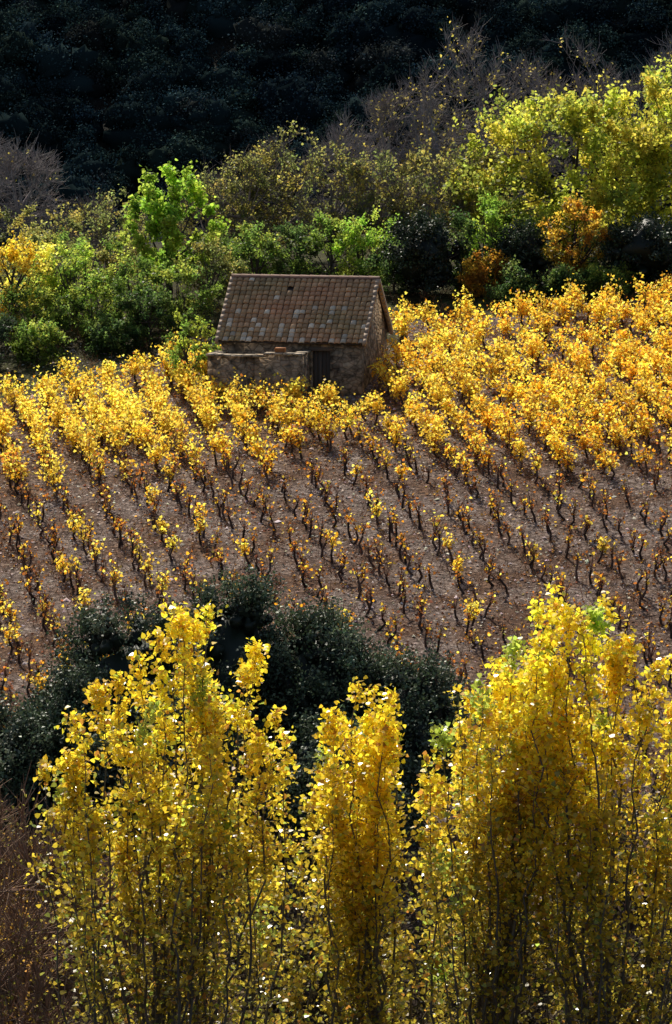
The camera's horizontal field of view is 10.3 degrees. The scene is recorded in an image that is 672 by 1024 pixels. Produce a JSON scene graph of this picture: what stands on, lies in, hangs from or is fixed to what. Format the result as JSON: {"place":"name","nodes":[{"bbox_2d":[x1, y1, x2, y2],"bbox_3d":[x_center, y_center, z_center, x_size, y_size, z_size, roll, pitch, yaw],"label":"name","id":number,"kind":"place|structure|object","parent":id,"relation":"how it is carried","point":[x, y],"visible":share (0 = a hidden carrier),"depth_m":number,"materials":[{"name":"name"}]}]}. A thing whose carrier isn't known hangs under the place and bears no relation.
{"place":"outdoors","nodes":[
{"label":"outdoors","id":0,"kind":"place"},
{"bbox_2d":[0,1,671,1023],"bbox_3d":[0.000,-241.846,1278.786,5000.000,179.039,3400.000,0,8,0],"label":"ground","id":1,"kind":"structure","parent":0,"point":[426,495],"depth_m":135.15,"materials":[{"name":"soil"}]},
{"bbox_2d":[0,131,25,244],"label":"bare poplar tree","id":2,"kind":"object","parent":1,"relation":"on","point":[7,180],"visible":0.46,"depth_m":197.93,"materials":[{"name":"grey plant"}]},
{"bbox_2d":[0,230,63,333],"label":"golden ash tree","id":3,"kind":"object","parent":1,"relation":"on","point":[13,253],"visible":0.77,"depth_m":161.70,"materials":[{"name":"yellow plant"}]},
{"bbox_2d":[0,130,77,243],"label":"bare poplar tree","id":4,"kind":"object","parent":1,"relation":"on","point":[11,161],"visible":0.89,"depth_m":195.05,"materials":[{"name":"grey plant"}]},
{"bbox_2d":[0,683,97,857],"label":"evergreen oak tree","id":5,"kind":"object","parent":1,"relation":"on","point":[20,750],"visible":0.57,"depth_m":104.06,"materials":[{"name":"green plant"}]},
{"bbox_2d":[12,643,133,841],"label":"evergreen oak tree","id":6,"kind":"object","parent":1,"relation":"on","point":[75,696],"visible":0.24,"depth_m":105.54,"materials":[{"name":"green plant"}]},
{"bbox_2d":[24,185,150,269],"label":"sparse ash tree","id":7,"kind":"object","parent":1,"relation":"on","point":[94,236],"visible":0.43,"depth_m":177.57,"materials":[{"name":"green plant"}]},
{"bbox_2d":[0,760,247,1023],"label":"bare thicket","id":8,"kind":"object","parent":1,"relation":"on","point":[28,929],"visible":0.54,"depth_m":78.89,"materials":[{"name":"brown plant"}]},
{"bbox_2d":[35,587,213,798],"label":"evergreen oak tree","id":9,"kind":"object","parent":1,"relation":"on","point":[105,637],"visible":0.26,"depth_m":106.94,"materials":[{"name":"green plant"}]},
{"bbox_2d":[68,667,267,865],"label":"evergreen oak tree","id":10,"kind":"object","parent":1,"relation":"on","point":[114,779],"visible":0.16,"depth_m":104.12,"materials":[{"name":"green plant"}]},
{"bbox_2d":[108,158,230,298],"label":"maple tree","id":11,"kind":"object","parent":1,"relation":"on","point":[168,215],"visible":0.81,"depth_m":166.39,"materials":[{"name":"green plant"}]},
{"bbox_2d":[23,596,317,1023],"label":"poplar tree","id":12,"kind":"object","parent":1,"relation":"on","point":[177,872],"visible":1,"depth_m":60.91,"materials":[{"name":"yellow plant"}]},
{"bbox_2d":[161,308,220,384],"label":"young fruit tree","id":13,"kind":"object","parent":1,"relation":"on","point":[181,345],"visible":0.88,"depth_m":152.00,"materials":[{"name":"green plant"}]},
{"bbox_2d":[158,169,264,264],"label":"sparse ash tree","id":14,"kind":"object","parent":1,"relation":"on","point":[181,224],"visible":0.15,"depth_m":177.37,"materials":[{"name":"green plant"}]},
{"bbox_2d":[154,559,309,806],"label":"evergreen oak tree","id":15,"kind":"object","parent":1,"relation":"on","point":[243,618],"visible":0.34,"depth_m":107.69,"materials":[{"name":"green plant"}]},
{"bbox_2d":[194,138,302,269],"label":"sparse ash tree","id":16,"kind":"object","parent":1,"relation":"on","point":[251,169],"visible":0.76,"depth_m":173.67,"materials":[{"name":"green plant"}]},
{"bbox_2d":[233,120,338,260],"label":"sparse ash tree","id":17,"kind":"object","parent":1,"relation":"on","point":[282,148],"visible":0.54,"depth_m":176.04,"materials":[{"name":"green plant"}]},
{"bbox_2d":[198,778,377,1023],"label":"poplar tree","id":18,"kind":"object","parent":1,"relation":"on","point":[310,821],"visible":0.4,"depth_m":65.75,"materials":[{"name":"yellow plant"}]},
{"bbox_2d":[206,274,393,406],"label":"stone hut","id":19,"kind":"object","parent":1,"relation":"on","point":[332,328],"visible":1,"depth_m":150.83,"materials":[{"name":"brown stone"}]},
{"bbox_2d":[313,351,329,393],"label":"door","id":20,"kind":"structure","parent":19,"relation":"in","point":[321,359],"depth_m":150.60,"materials":[{"name":"brown wood"}]},
{"bbox_2d":[0,184,638,369],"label":"hedgerow shrubs","id":21,"kind":"object","parent":1,"relation":"on","point":[98,329],"visible":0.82,"depth_m":163.57,"materials":[{"name":"green plant"}]},
{"bbox_2d":[242,588,406,800],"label":"evergreen oak tree","id":22,"kind":"object","parent":1,"relation":"on","point":[313,671],"visible":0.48,"depth_m":107.05,"materials":[{"name":"green plant"}]},
{"bbox_2d":[269,124,384,267],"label":"sparse ash tree","id":23,"kind":"object","parent":1,"relation":"on","point":[318,158],"visible":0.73,"depth_m":173.78,"materials":[{"name":"green plant"}]},
{"bbox_2d":[0,270,671,988],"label":"vineyard vines","id":24,"kind":"object","parent":1,"relation":"on","point":[568,384],"visible":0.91,"depth_m":143.31,"materials":[{"name":"yellow plant"}]},
{"bbox_2d":[0,0,671,247],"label":"hillside forest","id":25,"kind":"object","parent":1,"relation":"on","point":[62,62],"visible":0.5,"depth_m":380.24,"materials":[{"name":"green plant"}]},
{"bbox_2d":[0,280,671,928],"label":"leaf litter","id":26,"kind":"object","parent":1,"relation":"on","point":[80,474],"visible":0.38,"depth_m":135.97,"materials":[{"name":"yellow plant"}]},
{"bbox_2d":[0,760,671,1023],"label":"undergrowth shrubs","id":27,"kind":"object","parent":1,"relation":"on","point":[408,924],"visible":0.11,"depth_m":91.91,"materials":[{"name":"green plant"}]},
{"bbox_2d":[0,316,671,983],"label":"field stones","id":28,"kind":"object","parent":1,"relation":"on","point":[334,520],"visible":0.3,"depth_m":134.71,"materials":[{"name":"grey stone"}]},
{"bbox_2d":[235,700,450,879],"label":"evergreen oak tree","id":29,"kind":"object","parent":1,"relation":"on","point":[307,750],"visible":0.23,"depth_m":103.64,"materials":[{"name":"green plant"}]},
{"bbox_2d":[296,103,394,216],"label":"bare poplar tree","id":30,"kind":"object","parent":1,"relation":"on","point":[344,138],"visible":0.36,"depth_m":200.39,"materials":[{"name":"grey plant"}]},
{"bbox_2d":[277,675,428,1023],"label":"poplar tree","id":31,"kind":"object","parent":1,"relation":"on","point":[366,844],"visible":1,"depth_m":62.23,"materials":[{"name":"yellow plant"}]},
{"bbox_2d":[325,141,447,256],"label":"sparse ash tree","id":32,"kind":"object","parent":1,"relation":"on","point":[400,186],"visible":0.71,"depth_m":173.90,"materials":[{"name":"green plant"}]},
{"bbox_2d":[346,63,446,228],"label":"bare poplar tree","id":33,"kind":"object","parent":1,"relation":"on","point":[387,106],"visible":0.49,"depth_m":203.90,"materials":[{"name":"grey plant"}]},
{"bbox_2d":[316,635,483,843],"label":"evergreen oak tree","id":34,"kind":"object","parent":1,"relation":"on","point":[424,701],"visible":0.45,"depth_m":106.11,"materials":[{"name":"green plant"}]},
{"bbox_2d":[354,775,494,1023],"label":"poplar tree","id":35,"kind":"object","parent":1,"relation":"on","point":[400,1007],"visible":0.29,"depth_m":65.82,"materials":[{"name":"yellow plant"}]},
{"bbox_2d":[375,199,474,301],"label":"holm oak","id":36,"kind":"object","parent":1,"relation":"on","point":[423,255],"visible":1,"depth_m":164.34,"materials":[{"name":"green plant"}]},
{"bbox_2d":[371,134,480,243],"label":"sparse ash tree","id":37,"kind":"object","parent":1,"relation":"on","point":[416,158],"visible":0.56,"depth_m":172.44,"materials":[{"name":"green plant"}]},
{"bbox_2d":[389,16,489,211],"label":"bare poplar tree","id":38,"kind":"object","parent":1,"relation":"on","point":[429,119],"visible":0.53,"depth_m":202.08,"materials":[{"name":"grey plant"}]},
{"bbox_2d":[428,14,529,178],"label":"bare poplar tree","id":39,"kind":"object","parent":1,"relation":"on","point":[482,93],"visible":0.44,"depth_m":204.14,"materials":[{"name":"grey plant"}]},
{"bbox_2d":[434,138,525,250],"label":"sparse ash tree","id":40,"kind":"object","parent":1,"relation":"on","point":[486,161],"visible":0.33,"depth_m":173.72,"materials":[{"name":"green plant"}]},
{"bbox_2d":[402,583,584,1023],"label":"poplar tree","id":41,"kind":"object","parent":1,"relation":"on","point":[501,812],"visible":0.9,"depth_m":60.88,"materials":[{"name":"yellow plant"}]},
{"bbox_2d":[480,210,558,287],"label":"holm oak","id":42,"kind":"object","parent":1,"relation":"on","point":[526,246],"visible":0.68,"depth_m":165.28,"materials":[{"name":"green plant"}]},
{"bbox_2d":[484,50,581,217],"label":"bare poplar tree","id":43,"kind":"object","parent":1,"relation":"on","point":[544,91],"visible":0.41,"depth_m":205.87,"materials":[{"name":"grey plant"}]},
{"bbox_2d":[432,75,671,265],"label":"walnut tree","id":44,"kind":"object","parent":1,"relation":"on","point":[580,117],"visible":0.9,"depth_m":169.65,"materials":[{"name":"green plant"}]},
{"bbox_2d":[537,193,610,278],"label":"cherry tree","id":45,"kind":"object","parent":1,"relation":"on","point":[570,206],"visible":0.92,"depth_m":164.44,"materials":[{"name":"orange plant"}]},
{"bbox_2d":[511,24,642,220],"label":"bare poplar tree","id":46,"kind":"object","parent":1,"relation":"on","point":[579,86],"visible":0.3,"depth_m":205.94,"materials":[{"name":"grey plant"}]},
{"bbox_2d":[504,591,671,1023],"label":"poplar tree","id":47,"kind":"object","parent":1,"relation":"on","point":[599,812],"visible":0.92,"depth_m":60.43,"materials":[{"name":"yellow plant"}]},
{"bbox_2d":[595,200,671,289],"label":"holm oak","id":48,"kind":"object","parent":1,"relation":"on","point":[644,245],"visible":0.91,"depth_m":163.74,"materials":[{"name":"green plant"}]},
{"bbox_2d":[605,55,671,227],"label":"walnut tree","id":49,"kind":"object","parent":1,"relation":"on","point":[654,90],"visible":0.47,"depth_m":172.40,"materials":[{"name":"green plant"}]},
{"bbox_2d":[606,31,671,206],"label":"bare poplar tree","id":50,"kind":"object","parent":1,"relation":"on","point":[663,54],"visible":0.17,"depth_m":205.00,"materials":[{"name":"grey plant"}]}
]}

